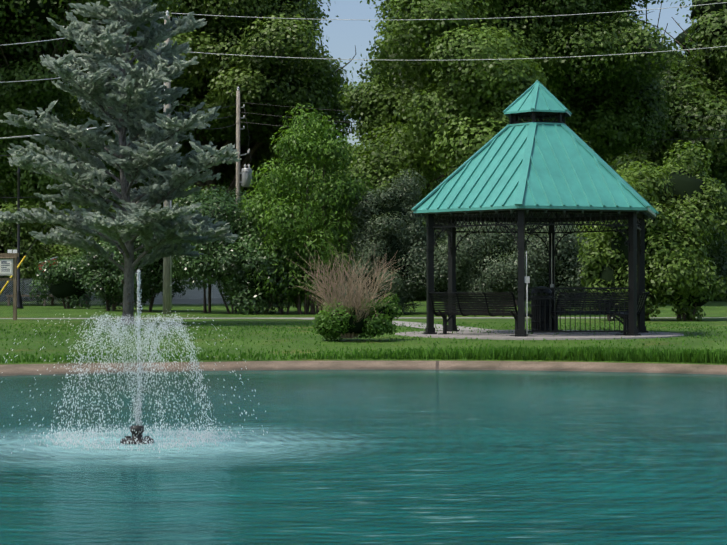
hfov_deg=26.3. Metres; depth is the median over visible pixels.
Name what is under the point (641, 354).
pond edge grass
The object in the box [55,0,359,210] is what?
tree
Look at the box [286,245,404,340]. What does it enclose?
half dead shrub
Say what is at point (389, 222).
grey green shrub
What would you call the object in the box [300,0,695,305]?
poplar tree
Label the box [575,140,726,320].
tree
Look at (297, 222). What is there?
young tree
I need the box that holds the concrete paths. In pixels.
[0,317,724,329]
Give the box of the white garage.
[136,264,235,302]
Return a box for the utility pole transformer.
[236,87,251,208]
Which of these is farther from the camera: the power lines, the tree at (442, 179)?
the tree at (442, 179)
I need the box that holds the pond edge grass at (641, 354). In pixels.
[0,322,726,363]
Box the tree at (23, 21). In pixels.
[0,0,181,210]
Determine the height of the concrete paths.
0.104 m
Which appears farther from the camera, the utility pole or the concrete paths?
the utility pole
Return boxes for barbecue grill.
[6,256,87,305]
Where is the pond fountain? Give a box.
[1,269,267,457]
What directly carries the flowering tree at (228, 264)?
on the ground at (715, 311)
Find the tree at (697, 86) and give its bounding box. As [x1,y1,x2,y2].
[607,0,726,235]
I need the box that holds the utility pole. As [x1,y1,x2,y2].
[163,10,177,313]
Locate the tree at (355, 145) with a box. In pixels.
[262,132,447,221]
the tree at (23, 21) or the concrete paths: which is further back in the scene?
the tree at (23, 21)
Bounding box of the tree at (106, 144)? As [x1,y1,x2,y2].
[0,57,187,211]
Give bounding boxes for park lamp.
[8,156,23,308]
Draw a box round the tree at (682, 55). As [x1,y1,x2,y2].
[605,40,690,167]
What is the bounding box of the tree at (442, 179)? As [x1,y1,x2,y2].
[428,165,456,186]
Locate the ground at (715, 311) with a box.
[0,300,726,375]
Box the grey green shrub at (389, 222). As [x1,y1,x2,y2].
[336,168,443,314]
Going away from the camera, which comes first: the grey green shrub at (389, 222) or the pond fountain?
the pond fountain
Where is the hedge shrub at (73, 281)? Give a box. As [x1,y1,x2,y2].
[26,218,191,311]
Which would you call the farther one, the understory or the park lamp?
the understory
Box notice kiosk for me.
[0,253,18,319]
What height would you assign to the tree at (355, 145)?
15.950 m
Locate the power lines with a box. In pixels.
[0,2,726,294]
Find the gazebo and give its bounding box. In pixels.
[395,80,683,339]
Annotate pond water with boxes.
[0,370,726,544]
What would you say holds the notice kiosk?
on the ground at (715, 311)
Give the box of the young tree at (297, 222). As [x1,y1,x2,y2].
[237,103,374,313]
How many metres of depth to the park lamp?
61.36 m
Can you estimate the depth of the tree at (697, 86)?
80.62 m
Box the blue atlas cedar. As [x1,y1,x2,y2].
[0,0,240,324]
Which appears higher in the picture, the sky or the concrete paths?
the sky
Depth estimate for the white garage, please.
80.02 m
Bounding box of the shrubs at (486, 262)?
[398,222,594,314]
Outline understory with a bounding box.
[0,182,726,300]
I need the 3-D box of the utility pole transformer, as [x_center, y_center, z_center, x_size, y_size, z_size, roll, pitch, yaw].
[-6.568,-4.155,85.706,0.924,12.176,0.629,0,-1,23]
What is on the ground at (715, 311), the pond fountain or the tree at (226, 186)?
the tree at (226, 186)
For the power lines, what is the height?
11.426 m
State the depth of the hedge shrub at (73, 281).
58.06 m
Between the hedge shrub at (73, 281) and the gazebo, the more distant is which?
the hedge shrub at (73, 281)
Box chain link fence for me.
[0,279,230,304]
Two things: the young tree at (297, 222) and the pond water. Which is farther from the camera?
the young tree at (297, 222)
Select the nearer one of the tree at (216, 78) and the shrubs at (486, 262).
the shrubs at (486, 262)
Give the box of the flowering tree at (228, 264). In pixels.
[172,184,304,314]
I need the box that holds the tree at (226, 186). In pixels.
[221,181,270,205]
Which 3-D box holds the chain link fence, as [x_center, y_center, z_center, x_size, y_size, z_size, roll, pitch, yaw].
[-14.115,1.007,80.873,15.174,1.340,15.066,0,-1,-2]
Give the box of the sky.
[308,0,696,145]
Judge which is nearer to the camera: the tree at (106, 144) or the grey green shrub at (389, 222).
the grey green shrub at (389, 222)

